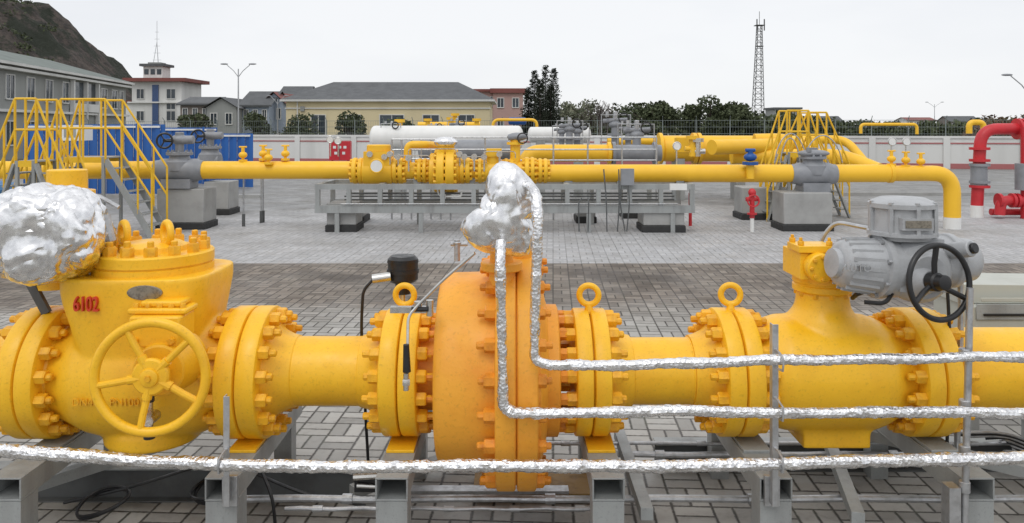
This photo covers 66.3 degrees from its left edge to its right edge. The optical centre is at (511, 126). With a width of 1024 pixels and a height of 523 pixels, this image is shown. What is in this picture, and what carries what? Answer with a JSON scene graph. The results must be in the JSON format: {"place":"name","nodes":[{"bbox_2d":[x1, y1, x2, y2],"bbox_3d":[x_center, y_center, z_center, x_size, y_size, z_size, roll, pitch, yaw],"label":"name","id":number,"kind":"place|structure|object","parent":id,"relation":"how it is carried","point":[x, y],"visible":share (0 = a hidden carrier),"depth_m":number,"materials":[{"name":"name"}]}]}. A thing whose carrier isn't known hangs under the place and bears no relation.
{"place":"outdoors","nodes":[
{"label":"outdoors","id":0,"kind":"place"},
{"bbox_2d":[0,0,131,100],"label":"rocky hill","id":1,"kind":"structure","parent":0,"point":[66,43],"depth_m":241.18,"materials":[{"name":"stone"}]},
{"bbox_2d":[0,0,56,60],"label":"hill vegetation","id":2,"kind":"object","parent":1,"relation":"on","point":[28,47],"visible":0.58,"depth_m":228.92,"materials":[{"name":"green plant"}]},
{"bbox_2d":[206,107,241,133],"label":"walls","id":3,"kind":"structure","parent":0,"point":[221,112],"depth_m":90.00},
{"bbox_2d":[203,97,245,108],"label":"roof","id":4,"kind":"structure","parent":3,"relation":"on","point":[224,102],"depth_m":90.00,"materials":[{"name":"tile"}]},
{"bbox_2d":[286,102,491,134],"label":"walls","id":5,"kind":"structure","parent":0,"point":[371,116],"depth_m":80.00,"materials":[{"name":"paint"}]},
{"bbox_2d":[280,82,496,104],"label":"roof","id":6,"kind":"structure","parent":5,"relation":"on","point":[395,92],"depth_m":81.43,"materials":[{"name":"tile"}]},
{"bbox_2d":[310,114,474,134],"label":"window frames","id":7,"kind":"structure","parent":5,"relation":"attached to","point":[391,117],"depth_m":79.91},
{"bbox_2d":[311,115,473,134],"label":"windows","id":8,"kind":"structure","parent":7,"relation":"attached to","point":[434,118],"depth_m":79.97,"materials":[{"name":"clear glass"}]},
{"bbox_2d":[493,93,522,126],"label":"walls","id":9,"kind":"structure","parent":0,"point":[507,111],"depth_m":105.00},
{"bbox_2d":[0,160,1023,522],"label":"paved yard","id":10,"kind":"structure","parent":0,"point":[292,254],"depth_m":11.84,"materials":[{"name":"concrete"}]},
{"bbox_2d":[0,97,85,192],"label":"crossover stairs","id":11,"kind":"structure","parent":10,"relation":"on","point":[16,167],"depth_m":15.10,"materials":[{"name":"metal"}]},
{"bbox_2d":[62,125,92,156],"bbox_3d":[-14.386,1.168,25.895,0.638,2.464,0.810,0,0,0],"label":"equipment cabinet","id":12,"kind":"object","parent":10,"relation":"on","point":[88,134],"visible":0.27,"depth_m":25.61,"materials":[{"name":"metal"}]},
{"bbox_2d":[36,98,167,237],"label":"crossover stairs","id":13,"kind":"structure","parent":10,"relation":"on","point":[119,179],"depth_m":16.89,"materials":[{"name":"metal"}]},
{"bbox_2d":[23,124,252,193],"bbox_3d":[-13.632,1.138,29.831,5.163,2.523,6.743,0,0,26],"label":"blue hoarding","id":14,"kind":"object","parent":10,"relation":"on","point":[230,149],"visible":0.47,"depth_m":28.00,"materials":[{"name":"paint"}]},
{"bbox_2d":[155,186,217,229],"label":"concrete plinth","id":15,"kind":"structure","parent":10,"relation":"on","point":[192,209],"depth_m":18.30,"materials":[{"name":"concrete"}]},
{"bbox_2d":[152,132,203,188],"bbox_3d":[-7.847,0.777,18.444,1.141,1.320,0.711,0,0,0],"label":"ball valve","id":16,"kind":"object","parent":15,"relation":"on","point":[183,170],"visible":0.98,"depth_m":18.26,"materials":[{"name":"grey paint"}]},
{"bbox_2d":[63,469,376,522],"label":"coiled cable","id":17,"kind":"object","parent":10,"relation":"on","point":[364,482],"visible":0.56,"depth_m":4.80,"materials":[{"name":"black rubber"}]},
{"bbox_2d":[204,180,239,214],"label":"concrete plinth","id":18,"kind":"structure","parent":10,"relation":"on","point":[227,197],"depth_m":21.30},
{"bbox_2d":[190,129,223,160],"bbox_3d":[-8.291,0.710,21.444,0.755,1.320,0.711,0,0,0],"label":"ball valve","id":19,"kind":"object","parent":18,"relation":"on","point":[210,151],"visible":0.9,"depth_m":21.31,"materials":[{"name":"grey paint"}]},
{"bbox_2d":[242,179,264,226],"bbox_3d":[-6.359,1.825,19.299,0.087,1.150,0.909,0,0,15],"label":"bollard post","id":20,"kind":"object","parent":10,"relation":"on","point":[262,215],"visible":0.82,"depth_m":19.59,"materials":[{"name":"metal"}]},
{"bbox_2d":[329,141,351,160],"bbox_3d":[-8.360,1.548,38.190,1.013,1.703,0.420,0,0,0],"label":"fire equipment box","id":21,"kind":"object","parent":10,"relation":"on","point":[345,150],"visible":0.73,"depth_m":38.00,"materials":[{"name":"red paint"}]},
{"bbox_2d":[325,200,363,231],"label":"concrete plinth","id":22,"kind":"structure","parent":10,"relation":"on","point":[351,222],"depth_m":17.90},
{"bbox_2d":[360,254,418,460],"bbox_3d":[-0.793,1.594,5.088,0.375,1.513,0.208,0,0,-8],"label":"pressure transmitter","id":23,"kind":"object","parent":10,"relation":"on","point":[401,268],"visible":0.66,"depth_m":5.01,"materials":[{"name":"black plastic"}]},
{"bbox_2d":[369,126,523,198],"bbox_3d":[-2.000,1.180,24.000,4.720,2.440,0.760,0,0,0],"label":"white gas filter vessel","id":24,"kind":"object","parent":10,"relation":"on","point":[382,135],"visible":0.55,"depth_m":23.66,"materials":[{"name":"paint"}]},
{"bbox_2d":[380,111,654,144],"bbox_3d":[0.433,0.190,26.003,9.104,1.417,6.687,0,0,16],"label":"valve actuator group","id":25,"kind":"object","parent":24,"relation":"on","point":[570,127],"visible":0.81,"depth_m":24.79,"materials":[{"name":"grey paint"}]},
{"bbox_2d":[418,140,509,198],"bbox_3d":[-1.311,1.381,22.000,2.658,2.038,0.560,0,0,0],"label":"grey gas filter vessel","id":26,"kind":"object","parent":10,"relation":"on","point":[471,144],"visible":0.27,"depth_m":21.76,"materials":[{"name":"paint"}]},
{"bbox_2d":[315,178,694,232],"bbox_3d":[-0.162,1.792,18.550,8.618,1.217,1.600,0,0,0],"label":"steel skid frame","id":27,"kind":"object","parent":10,"relation":"on","point":[410,185],"visible":0.65,"depth_m":17.75,"materials":[{"name":"grey paint"}]},
{"bbox_2d":[348,149,549,191],"bbox_3d":[-1.457,1.033,18.500,4.699,1.048,1.048,0,0,0],"label":"regulating pipe run","id":28,"kind":"object","parent":27,"relation":"on","point":[439,166],"visible":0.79,"depth_m":18.24,"materials":[{"name":"yellow paint"}]},
{"bbox_2d":[0,161,350,178],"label":"gas pipe","id":29,"kind":"object","parent":28,"relation":"attached to","point":[275,170],"visible":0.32,"depth_m":18.31,"materials":[{"name":"metal"}]},
{"bbox_2d":[363,132,527,196],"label":"regulator trim","id":30,"kind":"structure","parent":28,"relation":"attached to","point":[376,158],"depth_m":18.24,"materials":[{"name":"yellow paint"}]},
{"bbox_2d":[0,406,1023,522],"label":"steel skid frame","id":31,"kind":"object","parent":10,"relation":"on","point":[22,481],"visible":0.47,"depth_m":4.33,"materials":[{"name":"grey paint"}]},
{"bbox_2d":[0,305,79,438],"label":"pipe flange","id":32,"kind":"object","parent":31,"relation":"on","point":[30,337],"visible":0.52,"depth_m":4.49,"materials":[{"name":"yellow paint"}]},
{"bbox_2d":[26,169,119,314],"bbox_3d":[-2.633,0.698,4.848,0.706,0.860,0.445,0,0,12],"label":"valve actuator mount","id":33,"kind":"object","parent":32,"relation":"on","point":[77,177],"visible":0.31,"depth_m":4.70,"materials":[{"name":"yellow paint"}]},
{"bbox_2d":[217,394,238,506],"bbox_3d":[-1.504,1.720,4.098,0.080,0.600,0.198,0,0,0],"label":"tube support post","id":34,"kind":"object","parent":31,"relation":"attached to","point":[230,489],"visible":0.94,"depth_m":4.12,"materials":[{"name":"metal"}]},
{"bbox_2d":[0,444,1023,474],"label":"foil wrapped tube","id":35,"kind":"object","parent":34,"relation":"attached to","point":[424,466],"visible":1,"depth_m":4.03,"materials":[{"name":"metal"}]},
{"bbox_2d":[197,305,302,438],"bbox_3d":[-1.551,1.492,4.800,0.484,0.780,0.780,0,0,0],"label":"pipe flange","id":36,"kind":"object","parent":31,"relation":"on","point":[250,354],"visible":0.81,"depth_m":4.53,"materials":[{"name":"yellow paint"}]},
{"bbox_2d":[45,219,232,453],"bbox_3d":[-2.161,1.230,4.647,1.117,1.341,1.084,0,0,0],"label":"handwheel ball valve","id":37,"kind":"object","parent":36,"relation":"attached to","point":[129,364],"visible":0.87,"depth_m":4.44,"materials":[{"name":"yellow paint"}]},
{"bbox_2d":[0,182,116,286],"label":"foil wrapped actuator","id":38,"kind":"object","parent":37,"relation":"on","point":[51,233],"visible":0.94,"depth_m":4.30,"materials":[{"name":"metal"}]},
{"bbox_2d":[356,282,435,435],"bbox_3d":[-0.680,1.409,4.800,0.466,0.915,0.750,0,0,0],"label":"pipe flange","id":39,"kind":"object","parent":31,"relation":"on","point":[388,403],"visible":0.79,"depth_m":4.51,"materials":[{"name":"yellow paint"}]},
{"bbox_2d":[289,335,362,406],"bbox_3d":[-1.110,1.492,4.800,0.700,0.418,0.418,0,0,0],"label":"gas pipe","id":40,"kind":"object","parent":39,"relation":"attached to","point":[322,370],"visible":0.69,"depth_m":4.62,"materials":[{"name":"metal"}]},
{"bbox_2d":[418,240,568,491],"bbox_3d":[-0.092,1.391,4.800,0.916,1.542,1.384,0,0,0],"label":"gas pressure regulator","id":41,"kind":"object","parent":31,"relation":"on","point":[470,419],"visible":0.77,"depth_m":4.28,"materials":[{"name":"orange paint"}]},
{"bbox_2d":[460,161,542,256],"bbox_3d":[-0.060,0.448,4.301,0.455,0.523,0.279,0,0,0],"label":"foil wrapped instrument","id":42,"kind":"object","parent":41,"relation":"attached to","point":[503,211],"visible":0.84,"depth_m":4.20,"materials":[{"name":"metal"}]},
{"bbox_2d":[390,252,475,390],"bbox_3d":[-0.434,1.037,4.264,0.480,0.736,0.212,0,0,0],"label":"instrument tubing","id":43,"kind":"object","parent":42,"relation":"attached to","point":[418,307],"visible":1,"depth_m":4.24,"materials":[{"name":"silver metal"}]},
{"bbox_2d":[560,282,634,435],"bbox_3d":[0.495,1.409,4.800,0.448,0.915,0.750,0,0,0],"label":"pipe flange","id":44,"kind":"object","parent":31,"relation":"on","point":[592,333],"visible":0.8,"depth_m":4.54,"materials":[{"name":"yellow paint"}]},
{"bbox_2d":[630,336,696,404],"bbox_3d":[0.900,1.492,4.800,0.680,0.404,0.404,0,0,0],"label":"gas pipe","id":45,"kind":"object","parent":44,"relation":"attached to","point":[661,386],"visible":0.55,"depth_m":4.63,"materials":[{"name":"metal"}]},
{"bbox_2d":[685,282,780,436],"bbox_3d":[1.314,1.409,4.800,0.459,0.921,0.756,0,0,0],"label":"pipe flange","id":46,"kind":"object","parent":31,"relation":"on","point":[730,329],"visible":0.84,"depth_m":4.56,"materials":[{"name":"yellow paint"}]},
{"bbox_2d":[764,322,784,506],"bbox_3d":[1.387,1.530,4.098,0.080,0.980,0.198,0,0,0],"label":"tube support post","id":47,"kind":"object","parent":31,"relation":"attached to","point":[772,488],"visible":0.96,"depth_m":4.12,"materials":[{"name":"metal"}]},
{"bbox_2d":[494,239,1023,419],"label":"foil wrapped tube","id":48,"kind":"object","parent":47,"relation":"attached to","point":[507,409],"visible":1,"depth_m":4.03,"materials":[{"name":"metal"}]},
{"bbox_2d":[523,179,1023,371],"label":"foil wrapped tube","id":49,"kind":"object","parent":47,"relation":"attached to","point":[610,365],"visible":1,"depth_m":4.03,"materials":[{"name":"metal"}]},
{"bbox_2d":[760,195,983,448],"bbox_3d":[2.053,1.298,4.617,1.245,1.805,1.059,0,0,0],"label":"motorized ball valve","id":50,"kind":"object","parent":31,"relation":"on","point":[905,250],"visible":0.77,"depth_m":4.47,"materials":[{"name":"yellow paint"}]},
{"bbox_2d":[869,307,979,436],"bbox_3d":[2.465,1.492,4.800,0.408,0.756,0.756,0,0,0],"label":"pipe flange","id":51,"kind":"object","parent":50,"relation":"attached to","point":[942,384],"visible":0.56,"depth_m":4.51,"materials":[{"name":"yellow paint"}]},
{"bbox_2d":[954,327,1023,407],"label":"gas pipe","id":52,"kind":"object","parent":51,"relation":"attached to","point":[999,384],"visible":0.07,"depth_m":4.58,"materials":[{"name":"metal"}]},
{"bbox_2d":[941,287,973,522],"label":"tube support post","id":53,"kind":"object","parent":31,"relation":"attached to","point":[954,503],"visible":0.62,"depth_m":4.12,"materials":[{"name":"metal"}]},
{"bbox_2d":[0,429,1023,522],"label":"skid base beam","id":54,"kind":"structure","parent":10,"relation":"on","point":[72,480],"depth_m":5.05,"materials":[{"name":"metal"}]},
{"bbox_2d":[341,168,686,231],"bbox_3d":[0.007,1.647,17.863,7.756,1.412,0.925,0,0,0],"label":"cable conduit","id":55,"kind":"object","parent":10,"relation":"on","point":[625,176],"visible":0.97,"depth_m":17.71,"materials":[{"name":"metal"}]},
{"bbox_2d":[391,137,656,219],"bbox_3d":[0.304,1.325,20.250,6.881,2.150,0.144,0,0,0],"label":"handrail","id":56,"kind":"object","parent":10,"relation":"on","point":[553,149],"visible":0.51,"depth_m":20.18,"materials":[{"name":"metal"}]},
{"bbox_2d":[99,192,1019,197],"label":"kerb","id":57,"kind":"structure","parent":10,"relation":"on","point":[844,193],"depth_m":27.40,"materials":[{"name":"concrete"}]},
{"bbox_2d":[528,127,590,194],"bbox_3d":[1.631,1.200,27.000,2.182,2.400,0.540,0,0,0],"label":"white gas filter vessel","id":58,"kind":"object","parent":10,"relation":"on","point":[539,131],"visible":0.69,"depth_m":26.78,"materials":[{"name":"paint"}]},
{"bbox_2d":[520,145,612,170],"bbox_3d":[1.442,1.022,21.000,2.575,1.105,0.460,0,0,0],"label":"gas pipe","id":59,"kind":"object","parent":10,"relation":"on","point":[575,154],"visible":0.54,"depth_m":20.80,"materials":[{"name":"metal"}]},
{"bbox_2d":[606,142,657,163],"bbox_3d":[3.211,0.700,21.000,1.312,0.600,0.600,0,0,0],"label":"pipe flange","id":60,"kind":"object","parent":59,"relation":"attached to","point":[611,144],"visible":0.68,"depth_m":20.75,"materials":[{"name":"yellow paint"}]},
{"bbox_2d":[616,145,661,160],"bbox_3d":[3.342,0.700,21.000,1.295,0.440,0.440,0,0,0],"label":"gas pipe","id":61,"kind":"object","parent":60,"relation":"attached to","point":[638,154],"visible":0.7,"depth_m":20.81,"materials":[{"name":"metal"}]},
{"bbox_2d":[247,430,1023,511],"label":"cable conduit","id":62,"kind":"object","parent":10,"relation":"on","point":[568,488],"visible":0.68,"depth_m":4.71,"materials":[{"name":"metal"}]},
{"bbox_2d":[636,204,685,232],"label":"concrete plinth","id":63,"kind":"structure","parent":10,"relation":"on","point":[652,222],"depth_m":17.80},
{"bbox_2d":[663,136,752,199],"bbox_3d":[6.500,1.343,26.000,3.293,2.115,0.860,0,0,0],"label":"yellow gas vessel","id":64,"kind":"object","parent":10,"relation":"on","point":[670,155],"visible":0.19,"depth_m":25.68,"materials":[{"name":"paint"}]},
{"bbox_2d":[656,133,703,163],"bbox_3d":[5.860,0.715,24.150,2.589,1.040,4.740,0,0,0],"label":"pipe flange","id":65,"kind":"object","parent":64,"relation":"attached to","point":[683,141],"visible":0.54,"depth_m":25.53,"materials":[{"name":"yellow paint"}]},
{"bbox_2d":[607,135,866,157],"bbox_3d":[7.862,0.827,27.527,8.913,1.059,1.245,0,0,0],"label":"gas pipe","id":66,"kind":"object","parent":10,"relation":"on","point":[850,145],"visible":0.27,"depth_m":27.85,"materials":[{"name":"metal"}]},
{"bbox_2d":[742,148,759,231],"bbox_3d":[5.525,1.450,18.081,0.378,1.900,0.598,0,0,0],"label":"fire hydrant","id":67,"kind":"object","parent":10,"relation":"on","point":[750,156],"visible":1,"depth_m":18.02,"materials":[{"name":"metal"}]},
{"bbox_2d":[547,164,960,229],"bbox_3d":[5.684,1.635,18.500,9.795,1.530,0.450,0,0,0],"label":"gas pipe","id":68,"kind":"object","parent":10,"relation":"on","point":[947,179],"visible":0.92,"depth_m":18.33,"materials":[{"name":"metal"}]},
{"bbox_2d":[733,185,786,219],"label":"concrete plinth","id":69,"kind":"structure","parent":10,"relation":"on","point":[741,207],"depth_m":20.20,"materials":[{"name":"concrete"}]},
{"bbox_2d":[759,110,826,220],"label":"crossover stairs","id":70,"kind":"structure","parent":10,"relation":"on","point":[789,154],"depth_m":19.89,"materials":[{"name":"metal"}]},
{"bbox_2d":[771,190,833,230],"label":"concrete plinth","id":71,"kind":"structure","parent":10,"relation":"on","point":[794,210],"depth_m":18.00,"materials":[{"name":"concrete"}]},
{"bbox_2d":[790,148,838,192],"bbox_3d":[7.107,1.010,18.500,1.048,1.040,0.600,0,0,0],"label":"ball valve","id":72,"kind":"object","parent":71,"relation":"on","point":[813,173],"visible":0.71,"depth_m":18.26,"materials":[{"name":"grey paint"}]},
{"bbox_2d":[729,149,880,163],"bbox_3d":[8.879,1.086,23.852,4.376,0.832,1.144,0,0,13],"label":"gas pipe","id":73,"kind":"object","parent":10,"relation":"on","point":[854,158],"visible":0.31,"depth_m":23.77,"materials":[{"name":"metal"}]},
{"bbox_2d":[394,113,705,155],"bbox_3d":[0.174,0.180,26.002,14.225,1.439,6.959,0,0,43],"label":"pipe stub group","id":74,"kind":"object","parent":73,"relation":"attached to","point":[693,148],"visible":0.56,"depth_m":24.84,"materials":[{"name":"yellow paint"}]},
{"bbox_2d":[707,138,814,154],"bbox_3d":[7.683,0.578,24.000,4.152,0.472,0.440,0,0,-29],"label":"gas pipe","id":75,"kind":"object","parent":74,"relation":"attached to","point":[728,146],"visible":0.57,"depth_m":23.27,"materials":[{"name":"metal"}]},
{"bbox_2d":[776,111,850,217],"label":"crossover stairs","id":76,"kind":"structure","parent":10,"relation":"on","point":[840,194],"depth_m":20.59,"materials":[{"name":"metal"}]},
{"bbox_2d":[934,273,1023,430],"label":"control cabinet","id":77,"kind":"object","parent":10,"relation":"on","point":[998,299],"visible":0.35,"depth_m":6.00,"materials":[{"name":"metal"}]},
{"bbox_2d":[969,118,1023,218],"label":"fire water pipe","id":78,"kind":"object","parent":10,"relation":"on","point":[979,181],"visible":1,"depth_m":20.65,"materials":[{"name":"metal"}]},
{"bbox_2d":[18,0,1023,124],"label":"sky","id":79,"kind":"structure","parent":0,"point":[884,60],"materials":[{"name":"white"}]},
{"label":"ground","id":80,"kind":"structure","parent":0,"visible":0},
{"bbox_2d":[0,64,125,159],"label":"walls","id":81,"kind":"structure","parent":80,"relation":"on","point":[20,84],"depth_m":61.87,"materials":[{"name":"paint"}]},
{"bbox_2d":[5,73,123,145],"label":"window frames","id":82,"kind":"structure","parent":81,"relation":"attached to","point":[6,74],"depth_m":61.39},
{"bbox_2d":[7,75,122,144],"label":"windows","id":83,"kind":"structure","parent":82,"relation":"in","point":[48,89],"depth_m":61.27,"materials":[{"name":"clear glass"}]},
{"bbox_2d":[0,50,134,84],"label":"roof","id":84,"kind":"structure","parent":81,"relation":"on","point":[18,60],"depth_m":67.48,"materials":[{"name":"metal"}]},
{"bbox_2d":[0,65,131,133],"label":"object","id":85,"kind":"object","parent":80,"relation":"on","point":[84,89],"visible":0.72,"depth_m":70.77,"materials":[{"name":"white paint"}]},
{"bbox_2d":[126,43,177,123],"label":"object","id":86,"kind":"object","parent":80,"relation":"on","point":[153,69],"visible":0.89,"depth_m":110.60,"materials":[{"name":"paint"}]},
{"bbox_2d":[132,82,200,133],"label":"walls","id":87,"kind":"structure","parent":80,"relation":"on","point":[185,90],"depth_m":110.00,"materials":[{"name":"paint"}]},
{"bbox_2d":[136,89,175,120],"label":"window frames","id":88,"kind":"structure","parent":87,"relation":"attached to","point":[166,104],"depth_m":109.91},
{"bbox_2d":[137,89,174,120],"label":"windows","id":89,"kind":"structure","parent":88,"relation":"attached to","point":[170,114],"depth_m":109.97,"materials":[{"name":"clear glass"}]},
{"bbox_2d":[122,78,209,84],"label":"roof","id":90,"kind":"structure","parent":87,"relation":"on","point":[194,81],"depth_m":109.10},
{"bbox_2d":[177,113,213,131],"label":"round shrub tree","id":91,"kind":"object","parent":80,"relation":"on","point":[198,122],"visible":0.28,"depth_m":69.64,"materials":[{"name":"green plant"}]},
{"bbox_2d":[242,104,273,134],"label":"walls","id":92,"kind":"structure","parent":80,"relation":"on","point":[270,112],"depth_m":92.00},
{"bbox_2d":[239,91,284,106],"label":"roof","id":93,"kind":"structure","parent":92,"relation":"on","point":[253,99],"depth_m":93.29,"materials":[{"name":"tile"}]},
{"bbox_2d":[242,111,276,134],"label":"round shrub tree","id":94,"kind":"object","parent":80,"relation":"on","point":[260,120],"visible":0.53,"depth_m":67.33,"materials":[{"name":"green plant"}]},
{"bbox_2d":[279,112,323,134],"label":"round shrub tree","id":95,"kind":"object","parent":80,"relation":"on","point":[292,129],"visible":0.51,"depth_m":65.06,"materials":[{"name":"green plant"}]},
{"bbox_2d":[335,110,366,134],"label":"round shrub tree","id":96,"kind":"object","parent":80,"relation":"on","point":[346,124],"visible":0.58,"depth_m":65.75,"materials":[{"name":"green plant"}]},
{"bbox_2d":[519,87,533,134],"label":"conifer tree","id":97,"kind":"object","parent":80,"relation":"on","point":[527,97],"visible":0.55,"depth_m":73.87,"materials":[{"name":"green plant"}]},
{"bbox_2d":[527,79,548,132],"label":"conifer tree","id":98,"kind":"object","parent":80,"relation":"on","point":[539,103],"visible":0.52,"depth_m":71.89,"materials":[{"name":"green plant"}]},
{"bbox_2d":[541,84,560,126],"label":"conifer tree","id":99,"kind":"object","parent":80,"relation":"on","point":[552,110],"visible":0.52,"depth_m":72.91,"materials":[{"name":"green plant"}]},
{"bbox_2d":[544,68,564,126],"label":"conifer tree","id":100,"kind":"object","parent":80,"relation":"on","point":[552,76],"visible":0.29,"depth_m":75.94,"materials":[{"name":"green plant"}]},
{"bbox_2d":[97,134,1019,168],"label":"wall","id":101,"kind":"structure","parent":80,"relation":"on","point":[951,152],"depth_m":45.67,"materials":[{"name":"paint"}]},
{"bbox_2d":[38,115,1023,135],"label":"fence","id":102,"kind":"object","parent":101,"relation":"on","point":[597,133],"visible":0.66,"depth_m":48.35,"materials":[{"name":"metal"}]},
{"bbox_2d":[560,104,591,129],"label":"broadleaf tree","id":103,"kind":"object","parent":80,"relation":"on","point":[572,112],"visible":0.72,"depth_m":104.22,"materials":[{"name":"green plant"}]},
{"bbox_2d":[578,98,608,134],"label":"broadleaf tree","id":104,"kind":"object","parent":80,"relation":"on","point":[591,105],"visible":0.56,"depth_m":109.88,"materials":[{"name":"green plant"}]},
{"bbox_2d":[576,100,617,134],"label":"broadleaf tree","id":105,"kind":"object","parent":80,"relation":"on","point":[600,112],"visible":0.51,"depth_m":107.90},
{"bbox_2d":[632,100,680,134],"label":"broadleaf tree","id":106,"kind":"object","parent":80,"relation":"on","point":[664,109],"visible":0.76,"depth_m":108.44,"materials":[{"name":"green plant"}]},
{"bbox_2d":[678,94,742,135],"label":"broadleaf tree","id":107,"kind":"object","parent":80,"relation":"on","point":[692,112],"visible":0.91,"depth_m":108.28,"materials":[{"name":"green plant"}]},
{"bbox_2d":[706,101,759,135],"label":"broadleaf tree","id":108,"kind":"object","parent":80,"relation":"on","point":[744,109],"visible":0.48,"depth_m":110.06,"materials":[{"name":"green plant"}]},
{"bbox_2d":[752,11,764,117],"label":"lattice radio tower","id":109,"kind":"structure","parent":80,"relation":"on","point":[756,62],"depth_m":149.54,"materials":[{"name":"metal"}]},
{"bbox_2d":[555,102,1007,135],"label":"distant tree row","id":110,"kind":"object","parent":80,"relation":"on","point":[928,128],"visible":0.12,"depth_m":124.17,"materials":[{"name":"green plant"}]},
{"bbox_2d":[960,114,1023,135],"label":"reddish hedge","id":111,"kind":"object","parent":80,"relation":"on","point":[989,119],"visible":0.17,"depth_m":100.26,"materials":[{"name":"green plant"}]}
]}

